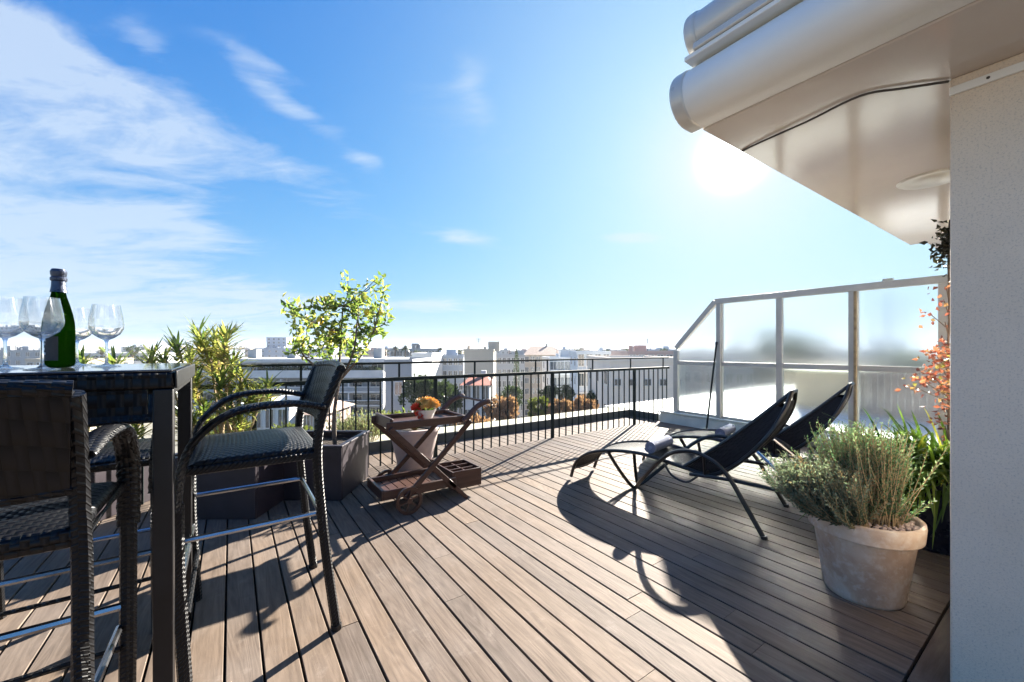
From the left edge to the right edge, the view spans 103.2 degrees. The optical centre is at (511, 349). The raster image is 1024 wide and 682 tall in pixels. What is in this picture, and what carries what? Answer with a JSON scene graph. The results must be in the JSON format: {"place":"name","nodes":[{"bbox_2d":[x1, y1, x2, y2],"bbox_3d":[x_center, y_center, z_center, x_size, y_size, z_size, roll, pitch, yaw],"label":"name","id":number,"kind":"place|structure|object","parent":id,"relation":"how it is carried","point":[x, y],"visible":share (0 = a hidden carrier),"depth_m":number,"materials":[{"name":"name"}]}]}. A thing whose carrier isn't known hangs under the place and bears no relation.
{"place":"outdoors","nodes":[
{"label":"outdoors","id":0,"kind":"place"},
{"bbox_2d":[0,346,97,365],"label":"apartment building","id":1,"kind":"structure","parent":0,"point":[16,355],"depth_m":150.00,"materials":[{"name":"paint"}]},
{"bbox_2d":[38,347,97,349],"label":"apartment building","id":2,"kind":"structure","parent":0,"point":[92,348],"depth_m":270.44,"materials":[{"name":"paint"}]},
{"bbox_2d":[25,349,133,431],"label":"apartment building","id":3,"kind":"structure","parent":0,"point":[33,361],"depth_m":92.28,"materials":[{"name":"paint"}]},
{"bbox_2d":[121,345,165,351],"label":"apartment building","id":4,"kind":"structure","parent":0,"point":[161,349],"depth_m":303.19,"materials":[{"name":"paint"}]},
{"bbox_2d":[137,408,193,452],"bbox_3d":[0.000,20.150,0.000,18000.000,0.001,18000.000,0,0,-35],"label":"town ground","id":5,"kind":"structure","parent":0,"point":[150,426],"depth_m":98.20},
{"bbox_2d":[123,344,143,362],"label":"leafy tree","id":6,"kind":"object","parent":5,"relation":"on","point":[134,351],"visible":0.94,"depth_m":109.71,"materials":[{"name":"green plant"}]},
{"bbox_2d":[84,348,186,408],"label":"apartment building","id":7,"kind":"structure","parent":5,"relation":"on","point":[138,361],"depth_m":120.00,"materials":[{"name":"paint"}]},
{"bbox_2d":[196,414,251,435],"bbox_3d":[-20.382,12.270,27.895,4.212,15.762,4.197,0,0,-9],"label":"leafy tree","id":8,"kind":"object","parent":5,"relation":"on","point":[225,430],"visible":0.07,"depth_m":28.51,"materials":[{"name":"green plant"}]},
{"bbox_2d":[229,346,257,356],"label":"apartment building","id":9,"kind":"structure","parent":5,"relation":"on","point":[245,349],"depth_m":319.99,"materials":[{"name":"paint"}]},
{"bbox_2d":[241,395,299,429],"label":"apartment building","id":10,"kind":"structure","parent":5,"relation":"on","point":[277,417],"depth_m":32.94,"materials":[{"name":"paint"}]},
{"bbox_2d":[257,410,261,428],"bbox_3d":[-20.746,5.627,33.004,0.808,1.640,0.090,0,0,4],"label":"window","id":11,"kind":"structure","parent":10,"relation":"in","point":[259,416],"depth_m":32.99,"materials":[{"name":"grey glass"}]},
{"bbox_2d":[265,409,274,428],"bbox_3d":[-19.672,5.627,32.929,0.808,1.640,0.090,0,0,4],"label":"window","id":12,"kind":"structure","parent":10,"relation":"in","point":[267,413],"depth_m":32.91,"materials":[{"name":"grey glass"}]},
{"bbox_2d":[277,410,284,426],"bbox_3d":[-18.602,5.627,32.858,0.808,1.640,0.090,0,0,4],"label":"window","id":13,"kind":"structure","parent":10,"relation":"in","point":[280,413],"depth_m":32.86,"materials":[{"name":"grey glass"}]},
{"bbox_2d":[266,337,295,347],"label":"apartment building","id":14,"kind":"structure","parent":5,"relation":"on","point":[278,342],"depth_m":344.99,"materials":[{"name":"paint"}]},
{"bbox_2d":[258,346,316,356],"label":"apartment building","id":15,"kind":"structure","parent":5,"relation":"on","point":[272,351],"depth_m":329.99,"materials":[{"name":"paint"}]},
{"bbox_2d":[271,421,312,429],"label":"leafy tree","id":16,"kind":"object","parent":5,"relation":"on","point":[305,427],"visible":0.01,"depth_m":27.41,"materials":[{"name":"green plant"}]},
{"bbox_2d":[295,399,354,429],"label":"apartment building","id":17,"kind":"structure","parent":5,"relation":"on","point":[308,419],"depth_m":35.59,"materials":[{"name":"paint"}]},
{"bbox_2d":[303,415,310,429],"bbox_3d":[-17.182,6.203,33.967,0.659,1.640,0.090,0,0,0],"label":"window","id":18,"kind":"structure","parent":17,"relation":"in","point":[307,418],"depth_m":33.97,"materials":[{"name":"grey glass"}]},
{"bbox_2d":[376,409,405,434],"bbox_3d":[-7.423,11.987,26.191,3.141,16.328,3.086,0,0,-33],"label":"leafy tree","id":19,"kind":"object","parent":5,"relation":"on","point":[395,412],"visible":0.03,"depth_m":25.77,"materials":[{"name":"green plant"}]},
{"bbox_2d":[389,343,445,356],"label":"apartment building","id":20,"kind":"structure","parent":5,"relation":"on","point":[414,346],"depth_m":124.96,"materials":[{"name":"paint"}]},
{"bbox_2d":[397,373,457,409],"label":"leafy tree","id":21,"kind":"object","parent":5,"relation":"on","point":[419,389],"visible":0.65,"depth_m":43.02,"materials":[{"name":"green plant"}]},
{"bbox_2d":[438,383,463,425],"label":"leafy tree","id":22,"kind":"object","parent":5,"relation":"on","point":[459,403],"visible":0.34,"depth_m":45.46,"materials":[{"name":"green plant"}]},
{"bbox_2d":[451,412,492,425],"bbox_3d":[-2.153,11.931,23.928,2.750,16.441,2.466,0,0,-37],"label":"leafy tree","id":23,"kind":"object","parent":5,"relation":"on","point":[477,419],"visible":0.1,"depth_m":23.82,"materials":[{"name":"orange plant"}]},
{"bbox_2d":[483,393,519,420],"bbox_3d":[-0.792,11.687,29.968,2.811,16.928,3.092,0,0,0],"label":"leafy tree","id":24,"kind":"object","parent":5,"relation":"on","point":[503,409],"visible":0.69,"depth_m":29.59,"materials":[{"name":"orange plant"}]},
{"bbox_2d":[501,385,522,405],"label":"leafy tree","id":25,"kind":"object","parent":5,"relation":"on","point":[512,391],"visible":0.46,"depth_m":49.63,"materials":[{"name":"green plant"}]},
{"bbox_2d":[513,349,520,417],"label":"cypress tree","id":26,"kind":"object","parent":5,"relation":"on","point":[516,363],"visible":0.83,"depth_m":94.96,"materials":[{"name":"green plant"}]},
{"bbox_2d":[527,395,548,416],"bbox_3d":[2.034,11.769,29.907,1.935,16.765,1.790,0,0,29],"label":"leafy tree","id":27,"kind":"object","parent":5,"relation":"on","point":[541,406],"visible":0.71,"depth_m":29.70,"materials":[{"name":"green plant"}]},
{"bbox_2d":[539,385,557,403],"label":"leafy tree","id":28,"kind":"object","parent":5,"relation":"on","point":[548,392],"visible":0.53,"depth_m":51.58,"materials":[{"name":"green plant"}]},
{"bbox_2d":[546,398,573,414],"bbox_3d":[3.299,11.798,29.070,1.916,16.706,2.346,0,0,39],"label":"leafy tree","id":29,"kind":"object","parent":5,"relation":"on","point":[562,406],"visible":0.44,"depth_m":28.64,"materials":[{"name":"orange plant"}]},
{"bbox_2d":[555,385,575,400],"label":"leafy tree","id":30,"kind":"object","parent":5,"relation":"on","point":[569,391],"visible":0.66,"depth_m":49.63,"materials":[{"name":"green plant"}]},
{"bbox_2d":[570,394,598,411],"bbox_3d":[5.390,11.742,31.043,2.479,16.818,2.336,0,0,20],"label":"leafy tree","id":31,"kind":"object","parent":5,"relation":"on","point":[581,404],"visible":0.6,"depth_m":30.55,"materials":[{"name":"orange plant"}]},
{"bbox_2d":[586,391,595,402],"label":"leafy tree","id":32,"kind":"object","parent":5,"relation":"on","point":[593,396],"visible":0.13,"depth_m":47.35,"materials":[{"name":"green plant"}]},
{"bbox_2d":[587,356,672,408],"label":"apartment building","id":33,"kind":"structure","parent":5,"relation":"on","point":[613,363],"depth_m":40.00,"materials":[{"name":"paint"}]},
{"bbox_2d":[590,368,606,405],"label":"side windows","id":34,"kind":"structure","parent":33,"relation":"in","point":[605,373],"depth_m":42.37,"materials":[{"name":"grey glass"}]},
{"bbox_2d":[171,349,235,406],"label":"apartment building","id":35,"kind":"structure","parent":0,"point":[198,362],"depth_m":140.00,"materials":[{"name":"paint"}]},
{"bbox_2d":[193,349,244,357],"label":"apartment building","id":36,"kind":"structure","parent":0,"point":[243,351],"depth_m":253.73,"materials":[{"name":"paint"}]},
{"bbox_2d":[194,347,404,435],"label":"apartment building","id":37,"kind":"structure","parent":0,"point":[290,373],"depth_m":59.82,"materials":[{"name":"white concrete"}]},
{"bbox_2d":[353,407,361,413],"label":"window","id":38,"kind":"structure","parent":37,"relation":"in","point":[359,409],"depth_m":60.77,"materials":[{"name":"grey glass"}]},
{"bbox_2d":[370,382,379,386],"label":"window","id":39,"kind":"structure","parent":37,"relation":"in","point":[372,384],"depth_m":60.86,"materials":[{"name":"grey glass"}]},
{"bbox_2d":[370,394,379,399],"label":"window","id":40,"kind":"structure","parent":37,"relation":"in","point":[372,396],"depth_m":60.85,"materials":[{"name":"grey glass"}]},
{"bbox_2d":[370,407,379,414],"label":"window","id":41,"kind":"structure","parent":37,"relation":"in","point":[374,408],"depth_m":60.85,"materials":[{"name":"grey glass"}]},
{"bbox_2d":[371,364,383,369],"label":"window","id":42,"kind":"structure","parent":37,"relation":"in","point":[381,366],"depth_m":61.56,"materials":[{"name":"grey glass"}]},
{"bbox_2d":[300,349,337,356],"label":"apartment building","id":43,"kind":"structure","parent":0,"point":[335,352],"depth_m":259.99,"materials":[{"name":"paint"}]},
{"bbox_2d":[36,348,679,352],"bbox_3d":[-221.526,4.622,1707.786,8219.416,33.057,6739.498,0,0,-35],"label":"hills","id":44,"kind":"structure","parent":0,"point":[457,349],"depth_m":3894.67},
{"bbox_2d":[326,409,389,441],"bbox_3d":[-1.764,0.857,4.631,0.651,0.379,0.531,0,0,-3],"label":"grey shrub","id":45,"kind":"object","parent":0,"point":[361,424],"visible":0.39,"depth_m":4.57,"materials":[{"name":"green plant"}]},
{"bbox_2d":[362,347,386,356],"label":"apartment building","id":46,"kind":"structure","parent":0,"point":[370,353],"depth_m":210.00,"materials":[{"name":"paint"}]},
{"bbox_2d":[384,357,430,412],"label":"apartment building","id":47,"kind":"structure","parent":0,"point":[406,370],"depth_m":52.00,"materials":[{"name":"paint"}]},
{"bbox_2d":[394,382,402,394],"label":"window","id":48,"kind":"structure","parent":47,"relation":"in","point":[398,389],"depth_m":51.97,"materials":[{"name":"grey glass"}]},
{"bbox_2d":[411,352,443,426],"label":"apartment building","id":49,"kind":"structure","parent":0,"point":[436,369],"depth_m":89.26,"materials":[{"name":"paint"}]},
{"bbox_2d":[439,347,463,426],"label":"apartment building","id":50,"kind":"structure","parent":0,"point":[452,368],"depth_m":98.00,"materials":[{"name":"paint"}]},
{"bbox_2d":[0,0,946,348],"label":"sky","id":51,"kind":"structure","parent":0,"point":[518,174],"materials":[{"name":"blue"}]},
{"bbox_2d":[461,370,494,418],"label":"house","id":52,"kind":"structure","parent":0,"point":[477,390],"depth_m":46.00,"materials":[{"name":"paint"}]},
{"bbox_2d":[465,385,470,399],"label":"window","id":53,"kind":"structure","parent":52,"relation":"in","point":[467,387],"depth_m":45.96,"materials":[{"name":"grey glass"}]},
{"bbox_2d":[474,385,479,398],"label":"window","id":54,"kind":"structure","parent":52,"relation":"in","point":[476,387],"depth_m":45.96,"materials":[{"name":"grey glass"}]},
{"bbox_2d":[483,385,488,399],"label":"window","id":55,"kind":"structure","parent":52,"relation":"in","point":[485,387],"depth_m":45.96,"materials":[{"name":"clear glass"}]},
{"bbox_2d":[464,338,499,420],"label":"apartment building","id":56,"kind":"structure","parent":0,"point":[484,353],"depth_m":78.00,"materials":[{"name":"paint"}]},
{"bbox_2d":[496,347,509,353],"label":"apartment building","id":57,"kind":"structure","parent":0,"point":[504,351],"depth_m":299.99,"materials":[{"name":"paint"}]},
{"bbox_2d":[496,347,524,419],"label":"apartment building","id":58,"kind":"structure","parent":0,"point":[505,367],"depth_m":105.00,"materials":[{"name":"paint"}]},
{"bbox_2d":[103,501,949,681],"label":"terrace slab","id":59,"kind":"structure","parent":0,"point":[224,656],"depth_m":1.80,"materials":[{"name":"brown wood"}]},
{"bbox_2d":[0,416,949,681],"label":"deck","id":60,"kind":"structure","parent":59,"relation":"on","point":[528,560],"depth_m":1.94,"materials":[{"name":"brown wood"}]},
{"bbox_2d":[0,379,140,681],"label":"bar chair","id":61,"kind":"object","parent":60,"relation":"on","point":[53,497],"visible":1,"depth_m":0.89,"materials":[{"name":"black wicker"}]},
{"bbox_2d":[0,394,176,633],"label":"bar chair","id":62,"kind":"object","parent":60,"relation":"on","point":[103,460],"visible":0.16,"depth_m":1.62,"materials":[{"name":"black wicker"}]},
{"bbox_2d":[0,363,194,681],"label":"bar table","id":63,"kind":"object","parent":60,"relation":"on","point":[123,389],"visible":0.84,"depth_m":1.16,"materials":[{"name":"black wicker"}]},
{"bbox_2d":[0,296,23,368],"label":"wine glass","id":64,"kind":"object","parent":63,"relation":"on","point":[10,327],"visible":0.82,"depth_m":1.19,"materials":[{"name":"clear glass"}]},
{"bbox_2d":[18,296,64,369],"bbox_3d":[-1.350,-0.045,1.165,0.088,0.206,0.088,0,0,-35],"label":"wine glass","id":65,"kind":"object","parent":63,"relation":"on","point":[42,319],"visible":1,"depth_m":1.14,"materials":[{"name":"clear glass"}]},
{"bbox_2d":[44,268,75,367],"bbox_3d":[-1.453,-0.101,1.300,0.074,0.316,0.075,0,0,35],"label":"champagne bottle","id":66,"kind":"object","parent":63,"relation":"on","point":[60,349],"visible":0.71,"depth_m":1.29,"materials":[{"name":"green glass"}]},
{"bbox_2d":[71,307,91,365],"bbox_3d":[-1.566,-0.045,1.460,0.088,0.206,0.088,0,0,-35],"label":"wine glass","id":67,"kind":"object","parent":63,"relation":"on","point":[81,315],"visible":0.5,"depth_m":1.45,"materials":[{"name":"clear glass"}]},
{"bbox_2d":[88,304,124,366],"bbox_3d":[-1.360,-0.045,1.360,0.088,0.206,0.088,0,0,-35],"label":"wine glass","id":68,"kind":"object","parent":63,"relation":"on","point":[106,324],"visible":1,"depth_m":1.34,"materials":[{"name":"clear glass"}]},
{"bbox_2d":[90,466,149,520],"bbox_3d":[-3.125,0.941,2.850,0.766,0.418,0.616,0,0,0],"label":"planter box","id":69,"kind":"object","parent":60,"relation":"on","point":[104,476],"visible":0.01,"depth_m":2.78,"materials":[{"name":"concrete"}]},
{"bbox_2d":[79,336,174,440],"bbox_3d":[-2.871,0.357,2.843,1.207,0.918,0.591,0,0,9],"label":"strap leaf shrub","id":70,"kind":"object","parent":69,"relation":"on","point":[112,359],"visible":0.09,"depth_m":2.86,"materials":[{"name":"green plant"}]},
{"bbox_2d":[175,452,283,518],"bbox_3d":[-2.052,0.941,3.020,0.651,0.418,0.576,0,0,0],"label":"planter box","id":71,"kind":"object","parent":60,"relation":"on","point":[253,503],"visible":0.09,"depth_m":2.74,"materials":[{"name":"concrete"}]},
{"bbox_2d":[137,313,290,445],"bbox_3d":[-2.211,0.258,2.970,0.979,1.112,0.742,0,0,5],"label":"strap leaf shrub","id":72,"kind":"object","parent":71,"relation":"on","point":[216,358],"visible":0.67,"depth_m":2.98,"materials":[{"name":"green plant"}]},
{"bbox_2d":[175,360,345,681],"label":"bar chair","id":73,"kind":"object","parent":60,"relation":"on","point":[202,453],"visible":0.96,"depth_m":1.63,"materials":[{"name":"black wicker"}]},
{"bbox_2d":[284,430,369,499],"bbox_3d":[-1.613,0.941,3.370,0.651,0.418,0.596,0,0,0],"label":"planter box","id":74,"kind":"object","parent":60,"relation":"on","point":[345,465],"visible":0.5,"depth_m":3.10,"materials":[{"name":"concrete"}]},
{"bbox_2d":[280,269,394,444],"bbox_3d":[-1.434,0.058,3.344,1.039,1.506,0.695,0,0,0],"label":"lemon tree","id":75,"kind":"object","parent":74,"relation":"on","point":[329,338],"visible":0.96,"depth_m":3.23,"materials":[{"name":"green plant"}]},
{"bbox_2d":[97,357,669,504],"bbox_3d":[-2.940,0.654,2.866,13.430,1.052,0.048,0,0,-35],"label":"railing","id":76,"kind":"object","parent":60,"relation":"on","point":[391,379],"visible":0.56,"depth_m":4.86,"materials":[{"name":"black metal"}]},
{"bbox_2d":[392,425,439,472],"bbox_3d":[-0.921,0.940,3.830,0.470,0.420,0.470,0,0,-35],"label":"stone pot","id":77,"kind":"object","parent":60,"relation":"on","point":[413,437],"visible":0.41,"depth_m":3.68,"materials":[{"name":"stone"}]},
{"bbox_2d":[367,393,490,514],"bbox_3d":[-0.649,0.775,3.176,0.853,0.769,0.526,0,0,-35],"label":"tea trolley","id":78,"kind":"object","parent":60,"relation":"on","point":[456,475],"visible":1,"depth_m":3.09,"materials":[{"name":"brown wood"}]},
{"bbox_2d":[410,396,440,419],"bbox_3d":[-0.658,0.447,3.093,0.232,0.186,0.189,0,0,-8],"label":"flower bowl","id":79,"kind":"object","parent":78,"relation":"on","point":[422,408],"visible":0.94,"depth_m":3.04,"materials":[{"name":"white ceramic"}]},
{"bbox_2d":[570,388,806,540],"bbox_3d":[1.295,0.705,3.147,1.777,0.904,0.728,0,0,43],"label":"sunlounger","id":80,"kind":"object","parent":60,"relation":"on","point":[727,454],"visible":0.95,"depth_m":2.76,"materials":[{"name":"black fabric"}]},
{"bbox_2d":[644,435,672,453],"bbox_3d":[1.180,0.759,3.255,0.092,0.090,0.340,0,0,43],"label":"rolled towel","id":81,"kind":"object","parent":80,"relation":"on","point":[658,444],"visible":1,"depth_m":3.17,"materials":[{"name":"white fabric"}]},
{"bbox_2d":[706,342,717,428],"bbox_3d":[2.715,0.524,5.521,0.036,1.261,0.506,0,0,42],"label":"pole","id":82,"kind":"object","parent":60,"relation":"on","point":[711,386],"visible":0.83,"depth_m":5.52,"materials":[{"name":"metal"}]},
{"bbox_2d":[642,382,854,461],"bbox_3d":[2.101,0.705,3.669,1.777,0.904,0.728,0,0,43],"label":"sunlounger","id":83,"kind":"object","parent":60,"relation":"on","point":[792,435],"visible":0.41,"depth_m":3.22,"materials":[{"name":"black fabric"}]},
{"bbox_2d":[715,424,735,438],"bbox_3d":[1.987,0.759,3.777,0.092,0.090,0.340,0,0,43],"label":"rolled towel","id":84,"kind":"object","parent":83,"relation":"on","point":[728,429],"visible":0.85,"depth_m":3.71,"materials":[{"name":"white fabric"}]},
{"bbox_2d":[796,435,841,468],"bbox_3d":[2.618,0.950,3.350,0.400,0.401,0.400,0,0,-40],"label":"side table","id":85,"kind":"object","parent":60,"relation":"on","point":[812,443],"visible":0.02,"depth_m":3.30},
{"bbox_2d":[808,512,927,610],"bbox_3d":[1.665,0.962,1.925,0.432,0.377,0.432,0,0,-35],"label":"clay pot","id":86,"kind":"object","parent":60,"relation":"on","point":[872,565],"visible":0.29,"depth_m":1.78,"materials":[{"name":"ceramic"}]},
{"bbox_2d":[756,448,889,528],"bbox_3d":[1.432,0.648,1.943,0.421,0.308,0.572,0,0,-11],"label":"lavender","id":87,"kind":"object","parent":86,"relation":"on","point":[838,498],"visible":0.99,"depth_m":1.83,"materials":[{"name":"green plant"}]},
{"bbox_2d":[791,418,949,528],"bbox_3d":[1.638,0.565,1.975,0.453,0.475,0.600,0,0,1],"label":"rosemary","id":88,"kind":"object","parent":86,"relation":"on","point":[891,478],"visible":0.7,"depth_m":1.83,"materials":[{"name":"green plant"}]},
{"bbox_2d":[901,480,949,555],"bbox_3d":[2.520,0.935,2.420,0.560,0.430,0.560,0,0,-35],"label":"dark pot","id":89,"kind":"object","parent":60,"relation":"on","point":[941,544],"visible":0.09,"depth_m":2.26,"materials":[{"name":"ceramic"}]},
{"bbox_2d":[793,405,949,548],"bbox_3d":[2.320,0.698,2.419,1.115,0.754,1.069,0,0,34],"label":"day lily","id":90,"kind":"object","parent":89,"relation":"in","point":[942,474],"visible":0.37,"depth_m":2.24,"materials":[{"name":"green plant"}]},
{"bbox_2d":[369,407,656,453],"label":"parapet kerb","id":91,"kind":"structure","parent":59,"relation":"on","point":[374,445],"depth_m":5.76,"materials":[{"name":"white concrete"}]},
{"bbox_2d":[658,409,936,449],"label":"plinth","id":92,"kind":"structure","parent":59,"relation":"on","point":[683,419],"depth_m":5.94,"materials":[{"name":"grey paint"}]},
{"bbox_2d":[673,275,947,448],"bbox_3d":[3.686,0.113,4.620,0.091,1.708,4.102,0,0,-35],"label":"glass screen","id":93,"kind":"object","parent":92,"relation":"on","point":[816,347],"visible":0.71,"depth_m":4.73,"materials":[{"name":"clear glass"}]},
{"bbox_2d":[907,606,949,681],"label":"deck border","id":94,"kind":"object","parent":59,"relation":"on","point":[933,664],"visible":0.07,"depth_m":1.50,"materials":[{"name":"brown wood"}]},
{"bbox_2d":[949,52,1023,681],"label":"house wall","id":95,"kind":"structure","parent":59,"relation":"on","point":[986,373],"depth_m":1.29,"materials":[{"name":"paint"}]},
{"bbox_2d":[669,0,1023,247],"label":"roof overhang","id":96,"kind":"object","parent":95,"relation":"attached to","point":[844,104],"visible":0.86,"depth_m":1.47,"materials":[{"name":"white paint"}]},
{"bbox_2d":[683,0,773,54],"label":"rolled awning","id":97,"kind":"object","parent":96,"relation":"on","point":[709,22],"visible":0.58,"depth_m":1.48,"materials":[{"name":"beige metal"}]},
{"bbox_2d":[894,219,949,440],"bbox_3d":[2.344,0.001,2.202,0.544,1.507,0.297,0,0,-35],"label":"climbing vine","id":98,"kind":"object","parent":95,"relation":"attached to","point":[943,249],"visible":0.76,"depth_m":2.30,"materials":[{"name":"orange plant"}]},
{"bbox_2d":[524,344,558,416],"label":"apartment building","id":99,"kind":"structure","parent":0,"point":[535,352],"depth_m":118.00,"materials":[{"name":"paint"}]},
{"bbox_2d":[542,350,575,412],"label":"apartment building","id":100,"kind":"structure","parent":0,"point":[559,365],"depth_m":75.98,"materials":[{"name":"paint"}]},
{"bbox_2d":[550,361,556,369],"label":"window","id":101,"kind":"structure","parent":100,"relation":"in","point":[553,364],"depth_m":75.80,"materials":[{"name":"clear glass"}]},
{"bbox_2d":[557,361,563,369],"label":"window","id":102,"kind":"structure","parent":100,"relation":"in","point":[560,364],"depth_m":75.91,"materials":[{"name":"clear glass"}]},
{"bbox_2d":[557,377,563,385],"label":"window","id":103,"kind":"structure","parent":100,"relation":"in","point":[561,378],"depth_m":75.91,"materials":[{"name":"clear glass"}]},
{"bbox_2d":[564,361,569,369],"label":"window","id":104,"kind":"structure","parent":100,"relation":"in","point":[566,363],"depth_m":75.98,"materials":[{"name":"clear glass"}]},
{"bbox_2d":[569,351,610,407],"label":"apartment building","id":105,"kind":"structure","parent":0,"point":[578,364],"depth_m":58.06,"materials":[{"name":"paint"}]},
{"bbox_2d":[578,354,583,366],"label":"window","id":106,"kind":"structure","parent":105,"relation":"in","point":[580,356],"depth_m":58.05,"materials":[{"name":"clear glass"}]},
{"bbox_2d":[579,374,583,385],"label":"window","id":107,"kind":"structure","parent":105,"relation":"in","point":[581,376],"depth_m":58.06,"materials":[{"name":"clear glass"}]},
{"bbox_2d":[604,398,672,420],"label":"neighbouring roof","id":108,"kind":"structure","parent":0,"point":[669,403],"depth_m":7.68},
{"bbox_2d":[610,339,672,356],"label":"apartment building","id":109,"kind":"structure","parent":0,"point":[640,350],"depth_m":66.00,"materials":[{"name":"paint"}]},
{"bbox_2d":[648,346,675,350],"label":"apartment building","id":110,"kind":"structure","parent":0,"point":[658,349],"depth_m":210.00,"materials":[{"name":"paint"}]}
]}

